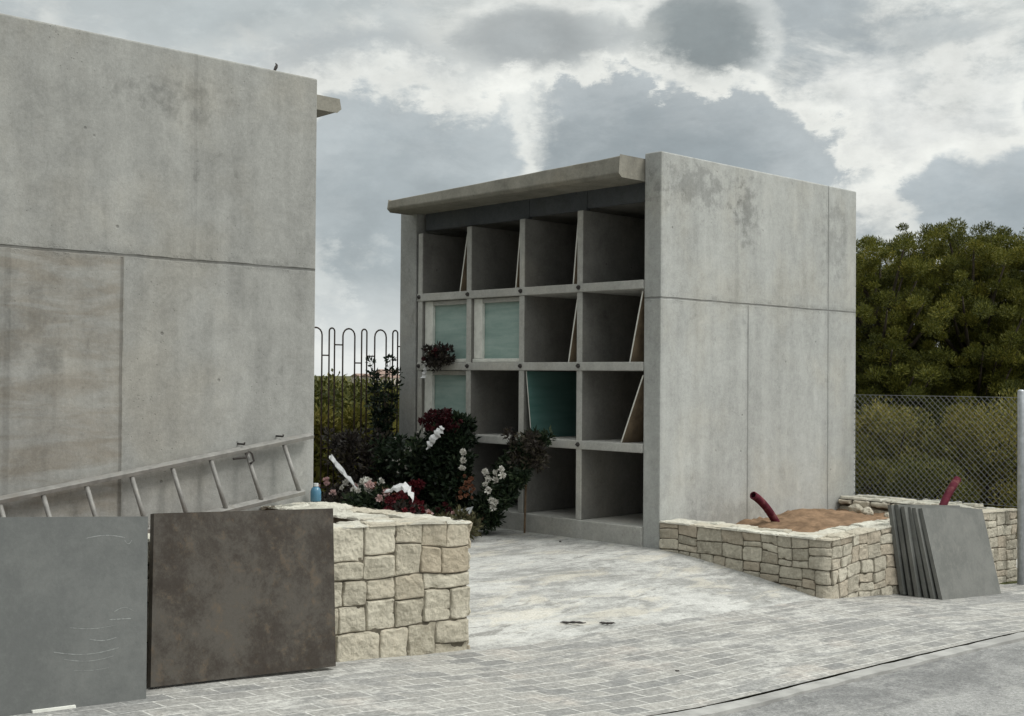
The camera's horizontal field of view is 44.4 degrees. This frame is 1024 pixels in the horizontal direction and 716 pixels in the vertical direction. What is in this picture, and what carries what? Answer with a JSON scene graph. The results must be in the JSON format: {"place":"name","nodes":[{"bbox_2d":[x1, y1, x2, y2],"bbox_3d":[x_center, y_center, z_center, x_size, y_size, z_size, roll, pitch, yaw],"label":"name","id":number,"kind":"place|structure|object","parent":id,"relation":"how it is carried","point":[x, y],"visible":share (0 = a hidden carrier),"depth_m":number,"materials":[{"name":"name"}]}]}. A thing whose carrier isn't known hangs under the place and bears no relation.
{"place":"outdoors","nodes":[
{"label":"outdoors","id":0,"kind":"place"},
{"bbox_2d":[381,375,399,384],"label":"house","id":1,"kind":"structure","parent":0,"point":[395,376],"depth_m":677.15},
{"bbox_2d":[146,526,818,683],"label":"plaza","id":2,"kind":"structure","parent":0,"point":[527,588],"depth_m":9.68,"materials":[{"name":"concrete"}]},
{"bbox_2d":[0,13,340,524],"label":"niche block","id":3,"kind":"structure","parent":2,"relation":"on","point":[157,246],"depth_m":7.82,"materials":[{"name":"concrete"}]},
{"bbox_2d":[146,502,472,680],"bbox_3d":[-2.038,1.366,6.871,3.532,1.025,1.625,1,-1,-45],"label":"stone planter","id":4,"kind":"object","parent":2,"relation":"on","point":[401,583],"visible":0.38,"depth_m":7.17,"materials":[{"name":"stone"}]},
{"bbox_2d":[0,433,313,532],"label":"ladder","id":5,"kind":"object","parent":4,"relation":"on","point":[85,483],"visible":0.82,"depth_m":7.89,"materials":[{"name":"metal"}]},
{"bbox_2d":[310,483,320,501],"bbox_3d":[-1.344,0.920,8.591,0.074,0.124,0.074,1,-1,-45],"label":"bottle","id":6,"kind":"object","parent":4,"relation":"on","point":[315,493],"visible":1,"depth_m":8.56,"materials":[{"name":"blue plastic"}]},
{"bbox_2d":[318,455,358,503],"bbox_3d":[-1.821,1.401,13.173,0.653,0.796,0.724,0,-1,8],"label":"bouquet","id":7,"kind":"object","parent":2,"relation":"on","point":[329,496],"visible":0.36,"depth_m":13.04,"materials":[{"name":"white plant"}]},
{"bbox_2d":[315,327,399,491],"bbox_3d":[-2.749,0.703,13.214,5.787,2.124,0.018,1,-1,-45],"label":"iron fence","id":8,"kind":"object","parent":2,"relation":"on","point":[366,428],"visible":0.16,"depth_m":14.06,"materials":[{"name":"black metal"}]},
{"bbox_2d":[321,426,398,504],"bbox_3d":[-1.644,1.246,13.722,0.726,1.033,0.906,1,-1,-45],"label":"shrub","id":9,"kind":"object","parent":2,"relation":"on","point":[349,444],"visible":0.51,"depth_m":13.57,"materials":[{"name":"green plant"}]},
{"bbox_2d":[340,476,384,507],"bbox_3d":[-1.477,1.476,12.761,0.571,0.551,0.550,1,-1,-18],"label":"bouquet","id":10,"kind":"object","parent":2,"relation":"on","point":[352,497],"visible":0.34,"depth_m":12.65,"materials":[{"name":"green plant"}]},
{"bbox_2d":[356,478,402,509],"bbox_3d":[-1.326,1.508,12.550,0.489,0.619,0.504,1,-1,-45],"label":"bouquet","id":11,"kind":"object","parent":2,"relation":"on","point":[376,499],"visible":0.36,"depth_m":12.47,"materials":[{"name":"green plant"}]},
{"bbox_2d":[363,351,404,484],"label":"branching shrub","id":12,"kind":"object","parent":2,"relation":"on","point":[381,417],"visible":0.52,"depth_m":13.71,"materials":[{"name":"green plant"}]},
{"bbox_2d":[368,429,433,505],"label":"shrub","id":13,"kind":"object","parent":2,"relation":"on","point":[403,460],"visible":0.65,"depth_m":13.00,"materials":[{"name":"green plant"}]},
{"bbox_2d":[382,482,430,513],"bbox_3d":[-1.014,1.492,12.059,0.600,0.624,0.610,1,-1,-45],"label":"bouquet","id":14,"kind":"object","parent":2,"relation":"on","point":[416,506],"visible":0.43,"depth_m":11.97,"materials":[{"name":"red plant"}]},
{"bbox_2d":[407,407,480,513],"bbox_3d":[-0.660,1.115,12.820,0.730,1.227,0.621,0,-1,30],"label":"funeral wreath","id":15,"kind":"object","parent":2,"relation":"on","point":[444,428],"visible":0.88,"depth_m":12.70,"materials":[{"name":"green plant"}]},
{"bbox_2d":[431,501,462,516],"bbox_3d":[-0.652,1.607,12.433,0.488,0.375,0.500,1,-1,-45],"label":"bouquet","id":16,"kind":"object","parent":2,"relation":"on","point":[447,507],"visible":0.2,"depth_m":12.40,"materials":[{"name":"red plant"}]},
{"bbox_2d":[425,504,483,540],"bbox_3d":[-0.567,1.586,11.844,0.677,0.430,0.632,0,-1,16],"label":"bouquet","id":17,"kind":"object","parent":2,"relation":"on","point":[471,517],"visible":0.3,"depth_m":11.78,"materials":[{"name":"green plant"}]},
{"bbox_2d":[455,425,556,534],"bbox_3d":[-0.066,1.183,12.165,0.994,1.087,0.609,0,-1,29],"label":"funeral wreath","id":18,"kind":"object","parent":2,"relation":"on","point":[511,472],"visible":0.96,"depth_m":12.11,"materials":[{"name":"green plant"}]},
{"bbox_2d":[560,621,585,623],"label":"twig","id":19,"kind":"object","parent":2,"relation":"on","point":[573,622],"visible":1,"depth_m":8.38,"materials":[{"name":"black wood"}]},
{"bbox_2d":[599,622,614,624],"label":"twig","id":20,"kind":"object","parent":2,"relation":"on","point":[607,623],"visible":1,"depth_m":8.46,"materials":[{"name":"black wood"}]},
{"bbox_2d":[387,151,855,548],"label":"niche block","id":21,"kind":"structure","parent":2,"relation":"on","point":[744,279],"depth_m":12.48,"materials":[{"name":"concrete"}]},
{"bbox_2d":[421,340,455,377],"bbox_3d":[-0.797,0.012,13.429,0.274,0.411,0.502,1,-1,-45],"label":"bouquet","id":22,"kind":"object","parent":21,"relation":"on","point":[438,355],"visible":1,"depth_m":13.36,"materials":[{"name":"red plant"}]},
{"bbox_2d":[423,370,465,430],"bbox_3d":[-0.692,0.468,13.495,0.088,0.668,0.712,1,-1,-45],"label":"niche seal","id":23,"kind":"object","parent":21,"relation":"on","point":[445,388],"visible":0.49,"depth_m":13.54,"materials":[{"name":"teal glass"}]},
{"bbox_2d":[424,299,466,362],"bbox_3d":[-0.687,-0.286,13.506,0.088,0.668,0.712,1,-1,-45],"label":"niche seal","id":24,"kind":"object","parent":21,"relation":"on","point":[445,322],"visible":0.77,"depth_m":13.53,"materials":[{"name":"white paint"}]},
{"bbox_2d":[460,238,466,290],"bbox_3d":[-0.204,-1.035,13.587,0.850,0.671,0.141,1,-1,-45],"label":"leaning board","id":25,"kind":"object","parent":21,"relation":"on","point":[463,285],"visible":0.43,"depth_m":13.31,"materials":[{"name":"brown wood"}]},
{"bbox_2d":[472,297,518,361],"bbox_3d":[-0.134,-0.290,12.944,0.088,0.668,0.712,1,-1,-45],"label":"niche seal","id":26,"kind":"object","parent":21,"relation":"on","point":[496,329],"visible":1,"depth_m":12.99,"materials":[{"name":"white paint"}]},
{"bbox_2d":[515,234,519,287],"bbox_3d":[0.368,-1.040,13.005,0.850,0.671,0.086,1,-1,-45],"label":"leaning board","id":27,"kind":"object","parent":21,"relation":"on","point":[517,284],"visible":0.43,"depth_m":12.72,"materials":[{"name":"brown wood"}]},
{"bbox_2d":[526,371,576,436],"bbox_3d":[0.507,0.472,12.890,0.950,0.661,0.092,1,-1,-45],"label":"leaning board","id":28,"kind":"object","parent":21,"relation":"on","point":[552,399],"visible":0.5,"depth_m":12.80,"materials":[{"name":"teal glass"}]},
{"bbox_2d":[568,302,576,361],"bbox_3d":[0.897,-0.280,12.451,0.850,0.651,0.136,1,-1,-45],"label":"leaning board","id":29,"kind":"object","parent":21,"relation":"on","point":[573,352],"visible":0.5,"depth_m":12.18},
{"bbox_2d":[573,222,577,283],"bbox_3d":[0.922,-1.044,12.442,0.850,0.671,0.081,1,-1,-45],"label":"leaning board","id":30,"kind":"object","parent":21,"relation":"on","point":[575,273],"visible":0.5,"depth_m":12.15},
{"bbox_2d":[621,375,643,442],"bbox_3d":[1.415,0.480,11.908,0.850,0.631,0.276,1,-1,-45],"label":"leaning board","id":31,"kind":"object","parent":21,"relation":"on","point":[634,430],"visible":0.36,"depth_m":11.69,"materials":[{"name":"brown wood"}]},
{"bbox_2d":[629,291,643,361],"bbox_3d":[1.452,-0.284,11.887,0.850,0.651,0.166,1,-1,-45],"label":"leaning board","id":32,"kind":"object","parent":21,"relation":"on","point":[637,352],"visible":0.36,"depth_m":11.63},
{"bbox_2d":[659,507,1016,598],"bbox_3d":[3.199,1.968,11.937,3.579,1.048,1.746,1,-1,-45],"label":"stone planter","id":33,"kind":"object","parent":2,"relation":"on","point":[838,553],"visible":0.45,"depth_m":10.68,"materials":[{"name":"stone"}]},
{"bbox_2d":[750,491,779,521],"bbox_3d":[2.451,1.500,12.005,0.520,0.470,0.086,1,-1,-42],"label":"conduit pipe","id":34,"kind":"object","parent":33,"relation":"on","point":[761,502],"visible":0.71,"depth_m":11.94,"materials":[{"name":"red plastic"}]},
{"bbox_2d":[848,504,862,512],"bbox_3d":[3.605,1.594,13.187,0.143,0.126,0.164,1,-1,-45],"label":"loose stone","id":35,"kind":"object","parent":33,"relation":"on","point":[857,508],"visible":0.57,"depth_m":13.13,"materials":[{"name":"stone"}]},
{"bbox_2d":[861,507,873,514],"bbox_3d":[3.678,1.596,12.995,0.122,0.106,0.111,1,-1,-20],"label":"loose stone","id":36,"kind":"object","parent":33,"relation":"on","point":[867,511],"visible":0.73,"depth_m":12.95,"materials":[{"name":"stone"}]},
{"bbox_2d":[939,476,960,504],"bbox_3d":[4.234,1.440,12.251,0.481,0.555,0.081,1,-1,-39],"label":"conduit pipe","id":37,"kind":"object","parent":33,"relation":"on","point":[951,489],"visible":0.62,"depth_m":12.27,"materials":[{"name":"red plastic"}]},
{"bbox_2d":[0,0,1023,375],"label":"sky","id":38,"kind":"structure","parent":0,"point":[914,108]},
{"bbox_2d":[12,583,1023,715],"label":"pavement","id":39,"kind":"structure","parent":0,"point":[711,658],"depth_m":7.10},
{"bbox_2d":[31,705,75,712],"bbox_3d":[-1.956,1.493,5.343,0.190,0.023,0.035,1,-1,-45],"label":"batten","id":40,"kind":"object","parent":39,"relation":"on","point":[53,708],"visible":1,"depth_m":5.33,"materials":[{"name":"white paint"}]},
{"bbox_2d":[0,516,147,715],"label":"stone plate","id":41,"kind":"object","parent":39,"relation":"on","point":[73,610],"visible":0.99,"depth_m":5.48,"materials":[{"name":"grey stone"}]},
{"bbox_2d":[147,508,335,686],"bbox_3d":[-1.331,1.181,6.293,1.147,0.861,0.189,1,-1,-45],"label":"stone plate","id":42,"kind":"object","parent":39,"relation":"on","point":[234,594],"visible":1,"depth_m":6.24,"materials":[{"name":"brown stone"}]},
{"bbox_2d":[888,505,907,594],"bbox_3d":[3.715,1.706,11.215,1.295,0.867,0.072,1,-1,-45],"label":"stone plate","id":43,"kind":"object","parent":39,"relation":"on","point":[903,590],"visible":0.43,"depth_m":10.82,"materials":[{"name":"stone"}]},
{"bbox_2d":[894,504,959,595],"bbox_3d":[3.780,1.709,11.211,1.281,0.882,0.096,1,-1,-45],"label":"stone plate","id":44,"kind":"object","parent":39,"relation":"on","point":[907,569],"visible":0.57,"depth_m":10.82,"materials":[{"name":"stone"}]},
{"bbox_2d":[901,507,965,597],"bbox_3d":[3.825,1.722,11.180,1.265,0.876,0.108,1,-1,-45],"label":"stone plate","id":45,"kind":"object","parent":39,"relation":"on","point":[917,585],"visible":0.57,"depth_m":10.78,"materials":[{"name":"stone"}]},
{"bbox_2d":[908,507,959,597],"bbox_3d":[3.894,1.730,11.189,1.251,0.882,0.144,1,-1,-45],"label":"stone plate","id":46,"kind":"object","parent":39,"relation":"on","point":[925,589],"visible":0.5,"depth_m":10.79,"materials":[{"name":"stone"}]},
{"bbox_2d":[853,390,1023,584],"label":"chain link fence","id":47,"kind":"object","parent":39,"relation":"on","point":[1020,483],"visible":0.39,"depth_m":12.76,"materials":[{"name":"metal"}]},
{"bbox_2d":[912,508,975,598],"bbox_3d":[3.937,1.738,11.164,1.235,0.887,0.168,1,-1,-45],"label":"stone plate","id":48,"kind":"object","parent":39,"relation":"on","point":[926,562],"visible":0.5,"depth_m":10.77,"materials":[{"name":"stone"}]},
{"bbox_2d":[919,508,1000,599],"bbox_3d":[3.998,1.746,11.156,1.220,0.892,0.191,1,-1,-45],"label":"stone plate","id":49,"kind":"object","parent":39,"relation":"on","point":[960,553],"visible":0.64,"depth_m":11.10,"materials":[{"name":"stone"}]},
{"bbox_2d":[314,376,1023,715],"bbox_3d":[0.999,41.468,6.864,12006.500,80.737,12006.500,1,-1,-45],"label":"terrain","id":50,"kind":"structure","parent":0,"point":[741,698],"depth_m":7.58,"materials":[{"name":"grey concrete"}]},
{"bbox_2d":[314,379,353,404],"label":"bush","id":51,"kind":"object","parent":50,"relation":"on","point":[331,387],"depth_m":20.54,"materials":[{"name":"green plant"}]},
{"bbox_2d":[313,399,393,495],"bbox_3d":[-2.246,1.384,15.441,1.659,1.751,1.741,0,-1,17],"label":"bush","id":52,"kind":"object","parent":50,"relation":"on","point":[347,416],"visible":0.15,"depth_m":15.11,"materials":[{"name":"green plant"}]},
{"bbox_2d":[314,368,398,420],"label":"bush","id":53,"kind":"object","parent":50,"relation":"on","point":[358,379],"visible":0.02,"depth_m":22.33,"materials":[{"name":"green plant"}]},
{"bbox_2d":[314,377,399,419],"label":"bush","id":54,"kind":"object","parent":50,"relation":"on","point":[338,402],"visible":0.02,"depth_m":18.95,"materials":[{"name":"green plant"}]},
{"bbox_2d":[351,373,363,382],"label":"house","id":55,"kind":"structure","parent":50,"relation":"on","point":[356,374],"depth_m":717.09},
{"bbox_2d":[318,375,398,401],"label":"bush","id":56,"kind":"object","parent":50,"relation":"on","point":[365,383],"depth_m":25.35,"materials":[{"name":"green plant"}]},
{"bbox_2d":[337,416,398,485],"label":"bush","id":57,"kind":"object","parent":50,"relation":"on","point":[394,424],"depth_m":16.73,"materials":[{"name":"green plant"}]},
{"bbox_2d":[362,374,382,384],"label":"house","id":58,"kind":"structure","parent":50,"relation":"on","point":[364,376],"depth_m":696.59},
{"bbox_2d":[654,632,1023,715],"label":"kerb","id":59,"kind":"structure","parent":50,"relation":"on","point":[721,709],"depth_m":7.11,"materials":[{"name":"concrete"}]},
{"bbox_2d":[855,392,931,493],"bbox_3d":[5.280,1.680,18.891,2.349,2.441,2.418,1,-1,-45],"label":"bush","id":60,"kind":"object","parent":50,"relation":"on","point":[868,403],"visible":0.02,"depth_m":18.76,"materials":[{"name":"green plant"}]},
{"bbox_2d":[855,395,964,497],"bbox_3d":[4.808,1.443,16.154,1.864,1.953,1.735,1,-1,-45],"label":"bush","id":61,"kind":"object","parent":50,"relation":"on","point":[885,425],"visible":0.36,"depth_m":15.94,"materials":[{"name":"green plant"}]},
{"bbox_2d":[838,494,982,512],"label":"stone wall","id":62,"kind":"structure","parent":50,"relation":"on","point":[877,504],"depth_m":13.14,"materials":[{"name":"stone"}]},
{"bbox_2d":[858,411,991,500],"bbox_3d":[6.389,1.903,18.951,2.600,2.260,2.547,1,-1,-45],"label":"bush","id":63,"kind":"object","parent":50,"relation":"on","point":[937,422],"visible":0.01,"depth_m":18.55,"materials":[{"name":"green plant"}]},
{"bbox_2d":[871,451,979,502],"bbox_3d":[5.021,1.743,15.502,1.458,1.195,1.435,1,-1,-45],"label":"bush","id":64,"kind":"object","parent":50,"relation":"on","point":[916,477],"visible":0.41,"depth_m":15.20,"materials":[{"name":"green plant"}]},
{"bbox_2d":[860,235,996,404],"bbox_3d":[7.555,0.622,24.626,3.959,6.198,4.323,1,-1,-37],"label":"pine tree","id":65,"kind":"object","parent":50,"relation":"on","point":[906,257],"visible":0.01,"depth_m":24.76,"materials":[{"name":"green plant"}]},
{"bbox_2d":[855,218,1002,405],"bbox_3d":[7.135,0.446,21.394,3.728,5.566,3.524,0,-1,0],"label":"pine tree","id":66,"kind":"object","parent":50,"relation":"on","point":[905,226],"visible":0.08,"depth_m":21.30,"materials":[{"name":"green plant"}]},
{"bbox_2d":[855,233,1007,487],"bbox_3d":[5.779,0.407,20.048,3.620,5.097,3.992,1,-1,-22],"label":"pine tree","id":67,"kind":"object","parent":50,"relation":"on","point":[879,360],"visible":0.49,"depth_m":19.21,"materials":[{"name":"green plant"}]},
{"bbox_2d":[865,217,1023,458],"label":"pine tree","id":68,"kind":"object","parent":50,"relation":"on","point":[976,305],"visible":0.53,"depth_m":19.38,"materials":[{"name":"green plant"}]},
{"bbox_2d":[906,228,1023,430],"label":"pine tree","id":69,"kind":"object","parent":50,"relation":"on","point":[1015,274],"visible":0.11,"depth_m":19.83,"materials":[{"name":"green plant"}]},
{"bbox_2d":[927,400,1016,508],"bbox_3d":[6.075,1.578,16.068,1.780,2.101,1.907,1,-1,-45],"label":"bush","id":70,"kind":"object","parent":50,"relation":"on","point":[978,431],"visible":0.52,"depth_m":15.76,"materials":[{"name":"green plant"}]},
{"bbox_2d":[934,229,1021,344],"bbox_3d":[10.275,0.706,26.078,4.436,6.768,3.601,1,-1,-26],"label":"pine tree","id":71,"kind":"object","parent":50,"relation":"on","point":[972,237],"visible":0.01,"depth_m":25.87,"materials":[{"name":"green plant"}]},
{"bbox_2d":[965,390,1016,466],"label":"bush","id":72,"kind":"object","parent":50,"relation":"on","point":[979,401],"depth_m":19.38,"materials":[{"name":"green plant"}]},
{"bbox_2d":[970,388,1018,507],"bbox_3d":[6.955,1.641,16.747,1.927,2.518,1.818,1,-1,-45],"label":"bush","id":73,"kind":"object","parent":50,"relation":"on","point":[1011,402],"visible":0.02,"depth_m":16.80,"materials":[{"name":"green plant"}]},
{"bbox_2d":[722,640,1023,715],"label":"road","id":74,"kind":"structure","parent":0,"point":[987,682],"depth_m":6.90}
]}

